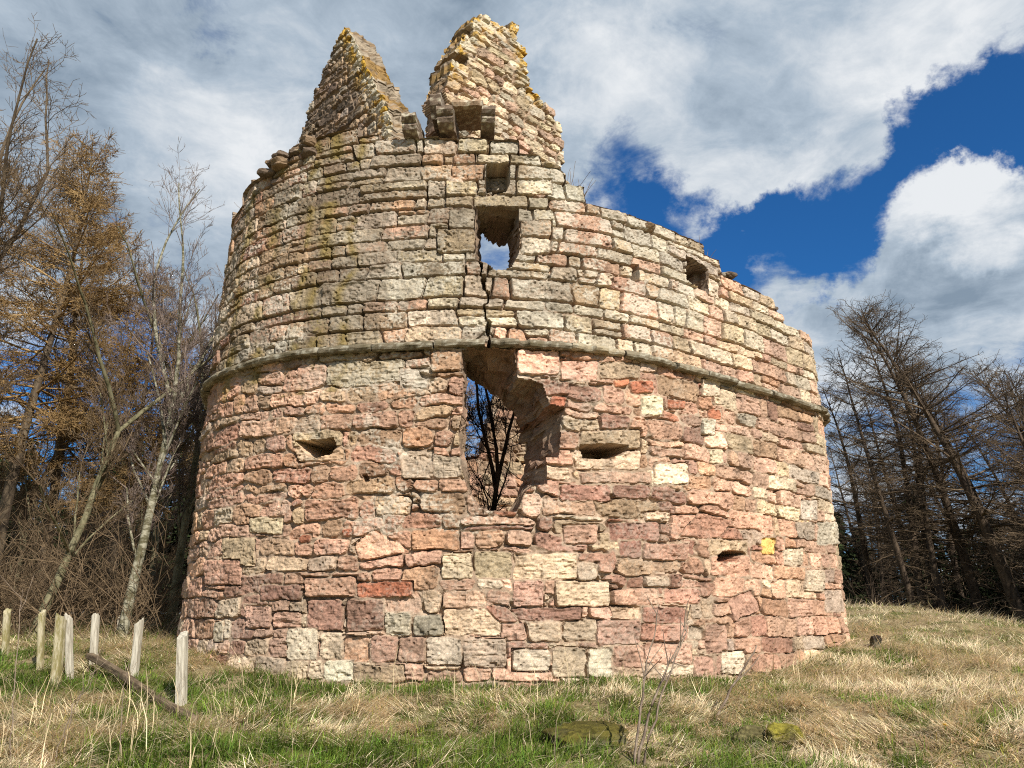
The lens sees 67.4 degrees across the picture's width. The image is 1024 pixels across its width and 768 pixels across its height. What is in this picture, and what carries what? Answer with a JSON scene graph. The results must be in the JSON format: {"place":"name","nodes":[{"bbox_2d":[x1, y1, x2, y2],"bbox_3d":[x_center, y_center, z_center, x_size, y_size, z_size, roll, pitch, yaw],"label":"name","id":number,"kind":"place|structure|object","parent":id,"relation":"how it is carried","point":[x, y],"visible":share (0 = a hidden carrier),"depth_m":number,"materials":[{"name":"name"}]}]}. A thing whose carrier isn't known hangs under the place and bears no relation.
{"place":"outdoors","nodes":[
{"label":"outdoors","id":0,"kind":"place"},
{"bbox_2d":[12,501,66,611],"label":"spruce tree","id":1,"kind":"object","parent":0,"point":[62,511],"visible":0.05,"depth_m":37.08,"materials":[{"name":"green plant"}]},
{"bbox_2d":[23,502,60,591],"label":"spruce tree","id":2,"kind":"object","parent":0,"point":[40,542],"visible":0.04,"depth_m":35.43,"materials":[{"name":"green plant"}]},
{"bbox_2d":[51,471,93,552],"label":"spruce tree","id":3,"kind":"object","parent":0,"point":[71,520],"visible":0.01,"depth_m":32.22,"materials":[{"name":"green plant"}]},
{"bbox_2d":[47,444,136,612],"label":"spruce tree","id":4,"kind":"object","parent":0,"point":[93,511],"visible":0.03,"depth_m":29.27,"materials":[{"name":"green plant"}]},
{"bbox_2d":[64,466,125,612],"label":"tree","id":5,"kind":"object","parent":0,"point":[99,538],"visible":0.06,"depth_m":27.23,"materials":[{"name":"brown plant"}]},
{"bbox_2d":[67,441,147,612],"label":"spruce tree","id":6,"kind":"object","parent":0,"point":[131,511],"depth_m":29.73,"materials":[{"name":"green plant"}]},
{"bbox_2d":[0,594,1023,767],"bbox_3d":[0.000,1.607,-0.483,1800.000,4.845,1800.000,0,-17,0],"label":"ground","id":7,"kind":"structure","parent":0,"point":[587,706],"depth_m":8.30,"materials":[{"name":"plant"}]},
{"bbox_2d":[1,608,10,656],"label":"fence post","id":8,"kind":"object","parent":7,"relation":"on","point":[6,627],"visible":0.81,"depth_m":10.60,"materials":[{"name":"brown wood"}]},
{"bbox_2d":[0,448,17,602],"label":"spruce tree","id":9,"kind":"object","parent":7,"relation":"on","point":[2,471],"visible":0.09,"depth_m":32.41,"materials":[{"name":"green plant"}]},
{"bbox_2d":[0,573,34,758],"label":"dry stalk","id":10,"kind":"object","parent":7,"relation":"on","point":[15,672],"visible":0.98,"depth_m":6.20,"materials":[{"name":"beige plant"}]},
{"bbox_2d":[0,440,44,610],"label":"tree","id":11,"kind":"object","parent":7,"relation":"on","point":[16,519],"visible":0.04,"depth_m":28.53,"materials":[{"name":"brown plant"}]},
{"bbox_2d":[0,109,53,401],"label":"larch tree","id":12,"kind":"object","parent":7,"relation":"on","point":[20,298],"visible":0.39,"depth_m":18.28,"materials":[{"name":"brown plant"}]},
{"bbox_2d":[0,427,67,582],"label":"larch tree","id":13,"kind":"object","parent":7,"relation":"on","point":[30,495],"visible":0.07,"depth_m":24.45,"materials":[{"name":"brown plant"}]},
{"bbox_2d":[36,610,45,669],"bbox_3d":[-6.090,3.380,9.929,0.070,0.900,0.100,-7,-17,-2],"label":"fence post","id":14,"kind":"object","parent":7,"relation":"on","point":[41,637],"visible":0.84,"depth_m":9.92,"materials":[{"name":"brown wood"}]},
{"bbox_2d":[0,13,108,482],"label":"bare tree","id":15,"kind":"object","parent":7,"relation":"on","point":[10,171],"visible":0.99,"depth_m":12.34,"materials":[{"name":"brown plant"}]},
{"bbox_2d":[49,613,66,686],"bbox_3d":[-5.411,3.243,9.146,0.102,1.004,0.123,-4,-17,-1],"label":"fence post","id":16,"kind":"object","parent":7,"relation":"on","point":[59,644],"visible":0.82,"depth_m":9.15,"materials":[{"name":"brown wood"}]},
{"bbox_2d":[1,481,115,580],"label":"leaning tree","id":17,"kind":"object","parent":7,"relation":"on","point":[62,516],"visible":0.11,"depth_m":21.43,"materials":[{"name":"brown plant"}]},
{"bbox_2d":[0,438,117,609],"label":"tree","id":18,"kind":"object","parent":7,"relation":"on","point":[28,514],"visible":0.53,"depth_m":18.60,"materials":[{"name":"brown plant"}]},
{"bbox_2d":[64,613,73,679],"bbox_3d":[-5.572,3.368,9.662,0.078,0.975,0.114,-9,-17,-3],"label":"fence post","id":19,"kind":"object","parent":7,"relation":"on","point":[69,659],"visible":0.74,"depth_m":9.65,"materials":[{"name":"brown wood"}]},
{"bbox_2d":[0,245,146,587],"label":"bare tree","id":20,"kind":"object","parent":7,"relation":"on","point":[31,488],"visible":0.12,"depth_m":20.20,"materials":[{"name":"brown plant"}]},
{"bbox_2d":[48,485,104,569],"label":"bare tree","id":21,"kind":"object","parent":7,"relation":"on","point":[72,526],"visible":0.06,"depth_m":26.00,"materials":[{"name":"brown plant"}]},
{"bbox_2d":[42,432,115,613],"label":"larch tree","id":22,"kind":"object","parent":7,"relation":"on","point":[62,521],"visible":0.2,"depth_m":19.17,"materials":[{"name":"brown plant"}]},
{"bbox_2d":[53,651,118,761],"bbox_3d":[-3.472,2.632,6.210,0.084,0.900,0.499,-8,-18,24],"label":"dry stalk","id":23,"kind":"object","parent":7,"relation":"on","point":[74,708],"visible":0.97,"depth_m":6.14,"materials":[{"name":"beige plant"}]},
{"bbox_2d":[63,621,112,754],"bbox_3d":[-3.495,2.531,6.360,0.194,1.162,0.416,5,-17,-16],"label":"dry stalk","id":24,"kind":"object","parent":7,"relation":"on","point":[83,693],"visible":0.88,"depth_m":6.29,"materials":[{"name":"beige plant"}]},
{"bbox_2d":[0,127,176,563],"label":"larch tree","id":25,"kind":"object","parent":7,"relation":"on","point":[36,389],"visible":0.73,"depth_m":17.82,"materials":[{"name":"brown plant"}]},
{"bbox_2d":[89,613,99,664],"bbox_3d":[-5.720,3.559,10.515,0.085,0.817,0.112,-6,-17,-2],"label":"fence post","id":26,"kind":"object","parent":7,"relation":"on","point":[94,634],"visible":0.66,"depth_m":10.53,"materials":[{"name":"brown wood"}]},
{"bbox_2d":[0,173,191,618],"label":"larch tree","id":27,"kind":"object","parent":7,"relation":"on","point":[60,455],"visible":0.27,"depth_m":19.85,"materials":[{"name":"brown plant"}]},
{"bbox_2d":[0,459,193,642],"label":"undergrowth","id":28,"kind":"object","parent":7,"relation":"on","point":[81,589],"visible":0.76,"depth_m":14.72,"materials":[{"name":"brown plant"}]},
{"bbox_2d":[68,449,142,598],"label":"larch tree","id":29,"kind":"object","parent":7,"relation":"on","point":[113,524],"visible":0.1,"depth_m":26.48,"materials":[{"name":"brown plant"}]},
{"bbox_2d":[0,199,218,638],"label":"leaning tree","id":30,"kind":"object","parent":7,"relation":"on","point":[109,457],"visible":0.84,"depth_m":14.30,"materials":[{"name":"brown plant"}]},
{"bbox_2d":[81,476,141,602],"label":"tree","id":31,"kind":"object","parent":7,"relation":"on","point":[104,534],"visible":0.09,"depth_m":23.05,"materials":[{"name":"brown plant"}]},
{"bbox_2d":[40,263,204,622],"bbox_3d":[-9.176,1.295,18.885,4.187,8.931,4.186,9,-19,-27],"label":"larch tree","id":32,"kind":"object","parent":7,"relation":"on","point":[123,472],"visible":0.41,"depth_m":18.56,"materials":[{"name":"brown plant"}]},
{"bbox_2d":[116,642,135,763],"bbox_3d":[-3.160,2.586,6.205,0.122,0.963,0.380,6,-18,-20],"label":"dry stalk","id":33,"kind":"object","parent":7,"relation":"on","point":[122,705],"visible":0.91,"depth_m":6.17,"materials":[{"name":"beige plant"}]},
{"bbox_2d":[130,618,143,676],"bbox_3d":[-4.639,3.354,9.477,0.087,0.906,0.122,-3,-17,-1],"label":"fence post","id":34,"kind":"object","parent":7,"relation":"on","point":[137,641],"visible":0.69,"depth_m":9.48,"materials":[{"name":"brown wood"}]},
{"bbox_2d":[93,461,187,608],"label":"larch tree","id":35,"kind":"object","parent":7,"relation":"on","point":[151,542],"visible":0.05,"depth_m":26.56,"materials":[{"name":"brown plant"}]},
{"bbox_2d":[86,653,197,721],"bbox_3d":[-4.337,3.452,8.838,0.126,0.080,3.542,16,-15,-42],"label":"fallen rail","id":36,"kind":"object","parent":7,"relation":"on","point":[108,666],"visible":0.73,"depth_m":8.73,"materials":[{"name":"brown wood"}]},
{"bbox_2d":[76,136,224,636],"bbox_3d":[-6.714,-0.200,16.042,3.798,10.509,4.587,9,-19,-27],"label":"birch tree","id":37,"kind":"object","parent":7,"relation":"on","point":[169,438],"visible":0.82,"depth_m":15.46,"materials":[{"name":"grey plant"}]},
{"bbox_2d":[107,465,196,576],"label":"tree","id":38,"kind":"object","parent":7,"relation":"on","point":[137,532],"visible":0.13,"depth_m":23.95,"materials":[{"name":"brown plant"}]},
{"bbox_2d":[97,364,209,609],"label":"tree","id":39,"kind":"object","parent":7,"relation":"on","point":[173,537],"visible":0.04,"depth_m":26.47,"materials":[{"name":"brown plant"}]},
{"bbox_2d":[94,265,221,619],"bbox_3d":[-8.756,1.031,19.826,5.370,9.904,3.216,-8,-19,26],"label":"birch tree","id":40,"kind":"object","parent":7,"relation":"on","point":[156,529],"visible":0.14,"depth_m":19.57,"materials":[{"name":"grey plant"}]},
{"bbox_2d":[122,457,194,603],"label":"tree","id":41,"kind":"object","parent":7,"relation":"on","point":[170,527],"visible":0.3,"depth_m":20.92,"materials":[{"name":"brown plant"}]},
{"bbox_2d":[99,194,220,627],"bbox_3d":[-7.078,0.166,16.734,3.216,9.904,5.370,0,-17,0],"label":"birch tree","id":42,"kind":"object","parent":7,"relation":"on","point":[188,504],"visible":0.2,"depth_m":16.37,"materials":[{"name":"grey plant"}]},
{"bbox_2d":[152,492,194,608],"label":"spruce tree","id":43,"kind":"object","parent":7,"relation":"on","point":[176,515],"visible":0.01,"depth_m":28.00,"materials":[{"name":"green plant"}]},
{"bbox_2d":[175,631,187,705],"bbox_3d":[-3.592,3.169,8.357,0.103,0.923,0.125,-6,-17,-2],"label":"fence post","id":44,"kind":"object","parent":7,"relation":"on","point":[182,657],"visible":0.83,"depth_m":8.34,"materials":[{"name":"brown wood"}]},
{"bbox_2d":[465,378,490,455],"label":"larch tree","id":45,"kind":"object","parent":7,"relation":"on","point":[467,391],"visible":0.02,"depth_m":27.58,"materials":[{"name":"brown plant"}]},
{"bbox_2d":[465,401,511,508],"bbox_3d":[-0.909,2.688,14.710,2.904,4.546,2.540,0,-17,0],"label":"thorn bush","id":46,"kind":"object","parent":7,"relation":"on","point":[474,457],"visible":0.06,"depth_m":14.93,"materials":[{"name":"brown plant"}]},
{"bbox_2d":[465,381,524,510],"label":"sapling tree","id":47,"kind":"object","parent":7,"relation":"on","point":[496,472],"visible":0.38,"depth_m":13.35,"materials":[{"name":"brown plant"}]},
{"bbox_2d":[177,14,849,687],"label":"ruined tower","id":48,"kind":"structure","parent":7,"relation":"on","point":[651,386],"depth_m":11.01,"materials":[{"name":"stone"}]},
{"bbox_2d":[567,161,589,185],"bbox_3d":[0.987,-3.086,11.791,0.632,0.667,0.221,-12,-20,34],"label":"dry weed","id":49,"kind":"object","parent":48,"relation":"on","point":[573,176],"visible":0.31,"depth_m":11.79,"materials":[{"name":"plant"}]},
{"bbox_2d":[542,721,631,749],"bbox_3d":[0.652,3.045,6.603,0.797,0.250,0.648,0,-17,0],"label":"mossy stone","id":50,"kind":"object","parent":7,"relation":"on","point":[578,729],"visible":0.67,"depth_m":6.44,"materials":[{"name":"stone"}]},
{"bbox_2d":[633,594,662,764],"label":"bare sapling","id":51,"kind":"object","parent":7,"relation":"on","point":[639,721],"visible":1,"depth_m":6.16,"materials":[{"name":"plant"}]},
{"bbox_2d":[637,617,688,764],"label":"bare sapling","id":52,"kind":"object","parent":7,"relation":"on","point":[652,728],"visible":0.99,"depth_m":6.15,"materials":[{"name":"brown wood"}]},
{"bbox_2d":[637,596,690,764],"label":"bare sapling","id":53,"kind":"object","parent":7,"relation":"on","point":[648,716],"visible":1,"depth_m":6.15,"materials":[{"name":"brown plant"}]},
{"bbox_2d":[716,645,759,720],"bbox_3d":[2.240,3.000,7.633,0.628,0.756,0.177,5,-17,-15],"label":"dead stick","id":54,"kind":"object","parent":7,"relation":"on","point":[730,689],"visible":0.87,"depth_m":7.69,"materials":[{"name":"brown wood"}]},
{"bbox_2d":[733,725,766,744],"bbox_3d":[2.072,3.064,6.646,0.386,0.224,0.282,4,-17,-14],"label":"mossy stone","id":55,"kind":"object","parent":7,"relation":"on","point":[748,730],"visible":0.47,"depth_m":6.56,"materials":[{"name":"grey stone"}]},
{"bbox_2d":[766,722,806,749],"bbox_3d":[2.333,3.035,6.551,0.337,0.283,0.371,-11,-20,32],"label":"mossy stone","id":56,"kind":"object","parent":7,"relation":"on","point":[777,729],"visible":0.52,"depth_m":6.44,"materials":[{"name":"yellow stone"}]},
{"bbox_2d":[835,516,869,603],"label":"spruce tree","id":57,"kind":"object","parent":7,"relation":"on","point":[849,570],"visible":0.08,"depth_m":31.18,"materials":[{"name":"green plant"}]},
{"bbox_2d":[834,513,870,605],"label":"spruce tree","id":58,"kind":"object","parent":7,"relation":"on","point":[840,547],"visible":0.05,"depth_m":29.32,"materials":[{"name":"green plant"}]},
{"bbox_2d":[840,517,867,604],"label":"spruce tree","id":59,"kind":"object","parent":7,"relation":"on","point":[854,555],"visible":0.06,"depth_m":33.69,"materials":[{"name":"green plant"}]},
{"bbox_2d":[826,448,899,604],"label":"larch tree","id":60,"kind":"object","parent":7,"relation":"on","point":[856,548],"visible":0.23,"depth_m":31.61,"materials":[{"name":"brown plant"}]},
{"bbox_2d":[848,528,881,600],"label":"spruce tree","id":61,"kind":"object","parent":7,"relation":"on","point":[854,549],"visible":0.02,"depth_m":37.95,"materials":[{"name":"green plant"}]},
{"bbox_2d":[851,530,891,604],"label":"spruce tree","id":62,"kind":"object","parent":7,"relation":"on","point":[873,571],"visible":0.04,"depth_m":35.17,"materials":[{"name":"green plant"}]},
{"bbox_2d":[845,505,898,605],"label":"larch tree","id":63,"kind":"object","parent":7,"relation":"on","point":[873,545],"visible":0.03,"depth_m":41.29,"materials":[{"name":"brown plant"}]},
{"bbox_2d":[846,471,900,601],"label":"larch tree","id":64,"kind":"object","parent":7,"relation":"on","point":[871,533],"visible":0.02,"depth_m":41.11,"materials":[{"name":"brown plant"}]},
{"bbox_2d":[838,451,910,603],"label":"larch tree","id":65,"kind":"object","parent":7,"relation":"on","point":[878,544],"visible":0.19,"depth_m":33.02,"materials":[{"name":"brown plant"}]},
{"bbox_2d":[869,635,881,647],"bbox_3d":[5.897,4.191,12.437,0.176,0.243,0.153,0,-17,0],"label":"dark stone","id":66,"kind":"object","parent":7,"relation":"on","point":[873,638],"visible":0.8,"depth_m":12.39,"materials":[{"name":"grey stone"}]},
{"bbox_2d":[840,442,918,602],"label":"larch tree","id":67,"kind":"object","parent":7,"relation":"on","point":[878,527],"visible":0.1,"depth_m":36.33,"materials":[{"name":"brown plant"}]},
{"bbox_2d":[858,479,902,604],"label":"larch tree","id":68,"kind":"object","parent":7,"relation":"on","point":[886,555],"visible":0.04,"depth_m":37.53,"materials":[{"name":"brown plant"}]},
{"bbox_2d":[818,378,945,606],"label":"larch tree","id":69,"kind":"object","parent":7,"relation":"on","point":[859,518],"visible":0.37,"depth_m":27.56,"materials":[{"name":"brown plant"}]},
{"bbox_2d":[817,341,956,609],"bbox_3d":[11.113,2.931,23.463,3.564,9.010,3.849,7,-18,-22],"label":"larch tree","id":70,"kind":"object","parent":7,"relation":"on","point":[898,554],"visible":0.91,"depth_m":23.31,"materials":[{"name":"brown plant"}]},
{"bbox_2d":[837,453,945,605],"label":"larch tree","id":71,"kind":"object","parent":7,"relation":"on","point":[857,477],"visible":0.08,"depth_m":35.35,"materials":[{"name":"brown plant"}]},
{"bbox_2d":[882,528,907,604],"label":"spruce tree","id":72,"kind":"object","parent":7,"relation":"on","point":[894,580],"visible":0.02,"depth_m":40.88,"materials":[{"name":"green plant"}]},
{"bbox_2d":[832,381,971,614],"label":"larch tree","id":73,"kind":"object","parent":7,"relation":"on","point":[879,476],"visible":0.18,"depth_m":27.23,"materials":[{"name":"brown plant"}]},
{"bbox_2d":[863,460,949,603],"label":"larch tree","id":74,"kind":"object","parent":7,"relation":"on","point":[901,548],"visible":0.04,"depth_m":35.27,"materials":[{"name":"brown plant"}]},
{"bbox_2d":[816,291,1023,625],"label":"larch tree","id":75,"kind":"object","parent":7,"relation":"on","point":[1013,598],"visible":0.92,"depth_m":22.45,"materials":[{"name":"brown plant"}]},
{"bbox_2d":[816,299,1023,618],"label":"larch tree","id":76,"kind":"object","parent":7,"relation":"on","point":[965,554],"visible":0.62,"depth_m":23.78,"materials":[{"name":"brown plant"}]},
{"bbox_2d":[831,322,1011,610],"bbox_3d":[12.929,2.802,25.135,4.943,10.772,4.736,-5,-17,15],"label":"larch tree","id":77,"kind":"object","parent":7,"relation":"on","point":[917,561],"visible":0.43,"depth_m":24.95,"materials":[{"name":"brown plant"}]},
{"bbox_2d":[841,339,1009,617],"bbox_3d":[12.993,3.241,24.150,4.362,9.506,4.180,15,-22,-41],"label":"larch tree","id":78,"kind":"object","parent":7,"relation":"on","point":[933,562],"visible":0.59,"depth_m":23.69,"materials":[{"name":"brown plant"}]},
{"bbox_2d":[839,339,1016,615],"bbox_3d":[13.446,3.371,25.217,4.657,10.147,4.462,7,-18,-21],"label":"larch tree","id":79,"kind":"object","parent":7,"relation":"on","point":[924,543],"visible":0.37,"depth_m":24.81,"materials":[{"name":"brown plant"}]},
{"bbox_2d":[840,554,1023,621],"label":"undergrowth","id":80,"kind":"object","parent":7,"relation":"on","point":[872,597],"visible":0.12,"depth_m":22.94,"materials":[{"name":"brown plant"}]},
{"bbox_2d":[893,484,970,615],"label":"spruce tree","id":81,"kind":"object","parent":7,"relation":"on","point":[947,577],"visible":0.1,"depth_m":28.25,"materials":[{"name":"green plant"}]},
{"bbox_2d":[883,419,982,586],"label":"larch tree","id":82,"kind":"object","parent":7,"relation":"on","point":[930,482],"visible":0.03,"depth_m":38.41,"materials":[{"name":"brown plant"}]},
{"bbox_2d":[864,355,1023,621],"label":"larch tree","id":83,"kind":"object","parent":7,"relation":"on","point":[970,524],"visible":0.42,"depth_m":24.08,"materials":[{"name":"brown plant"}]},
{"bbox_2d":[868,357,1023,614],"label":"larch tree","id":84,"kind":"object","parent":7,"relation":"on","point":[954,574],"visible":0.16,"depth_m":28.26,"materials":[{"name":"brown plant"}]},
{"bbox_2d":[879,427,1022,579],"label":"larch tree","id":85,"kind":"object","parent":7,"relation":"on","point":[928,483],"visible":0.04,"depth_m":40.35,"materials":[{"name":"brown plant"}]},
{"bbox_2d":[946,556,996,612],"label":"spruce tree","id":86,"kind":"object","parent":7,"relation":"on","point":[984,592],"depth_m":30.82,"materials":[{"name":"green plant"}]},
{"bbox_2d":[947,530,1005,618],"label":"spruce tree","id":87,"kind":"object","parent":7,"relation":"on","point":[975,568],"visible":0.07,"depth_m":29.82,"materials":[{"name":"green plant"}]},
{"bbox_2d":[962,505,991,614],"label":"spruce tree","id":88,"kind":"object","parent":7,"relation":"on","point":[963,526],"visible":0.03,"depth_m":38.55,"materials":[{"name":"green plant"}]},
{"bbox_2d":[936,405,1023,571],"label":"larch tree","id":89,"kind":"object","parent":7,"relation":"on","point":[987,462],"visible":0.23,"depth_m":34.16,"materials":[{"name":"brown plant"}]},
{"bbox_2d":[949,349,1023,518],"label":"larch tree","id":90,"kind":"object","parent":7,"relation":"on","point":[984,389],"visible":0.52,"depth_m":27.81,"materials":[{"name":"brown plant"}]},
{"bbox_2d":[963,370,1023,569],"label":"larch tree","id":91,"kind":"object","parent":7,"relation":"on","point":[1011,430],"visible":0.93,"depth_m":21.48,"materials":[{"name":"brown plant"}]},
{"bbox_2d":[969,366,1023,583],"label":"larch tree","id":92,"kind":"object","parent":7,"relation":"on","point":[1015,451],"visible":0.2,"depth_m":30.45,"materials":[{"name":"brown plant"}]},
{"bbox_2d":[970,433,1023,550],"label":"larch tree","id":93,"kind":"object","parent":7,"relation":"on","point":[1001,464],"visible":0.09,"depth_m":36.92,"materials":[{"name":"brown plant"}]},
{"bbox_2d":[971,382,1023,570],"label":"larch tree","id":94,"kind":"object","parent":7,"relation":"on","point":[1009,479],"visible":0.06,"depth_m":35.09,"materials":[{"name":"brown plant"}]},
{"bbox_2d":[972,367,1023,556],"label":"larch tree","id":95,"kind":"object","parent":7,"relation":"on","point":[1019,411],"visible":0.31,"depth_m":27.55,"materials":[{"name":"brown plant"}]},
{"bbox_2d":[973,523,1023,616],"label":"spruce tree","id":96,"kind":"object","parent":7,"relation":"on","point":[986,569],"visible":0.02,"depth_m":35.20,"materials":[{"name":"green plant"}]},
{"bbox_2d":[976,357,1023,579],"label":"larch tree","id":97,"kind":"object","parent":7,"relation":"on","point":[1005,456],"visible":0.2,"depth_m":32.41,"materials":[{"name":"brown plant"}]},
{"bbox_2d":[981,519,1023,619],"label":"spruce tree","id":98,"kind":"object","parent":7,"relation":"on","point":[999,594],"visible":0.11,"depth_m":33.06,"materials":[{"name":"green plant"}]},
{"bbox_2d":[994,503,1023,596],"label":"spruce tree","id":99,"kind":"object","parent":7,"relation":"on","point":[1015,555],"visible":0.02,"depth_m":37.86,"materials":[{"name":"green plant"}]},
{"bbox_2d":[998,400,1023,538],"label":"larch tree","id":100,"kind":"object","parent":7,"relation":"on","point":[1012,461],"visible":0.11,"depth_m":32.41,"materials":[{"name":"brown plant"}]},
{"bbox_2d":[1010,364,1023,560],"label":"larch tree","id":101,"kind":"object","parent":7,"relation":"on","point":[1020,446],"visible":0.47,"depth_m":26.01,"materials":[{"name":"brown plant"}]},
{"bbox_2d":[0,0,1023,613],"label":"sky","id":102,"kind":"structure","parent":0,"point":[826,152],"materials":[{"name":"blue"}]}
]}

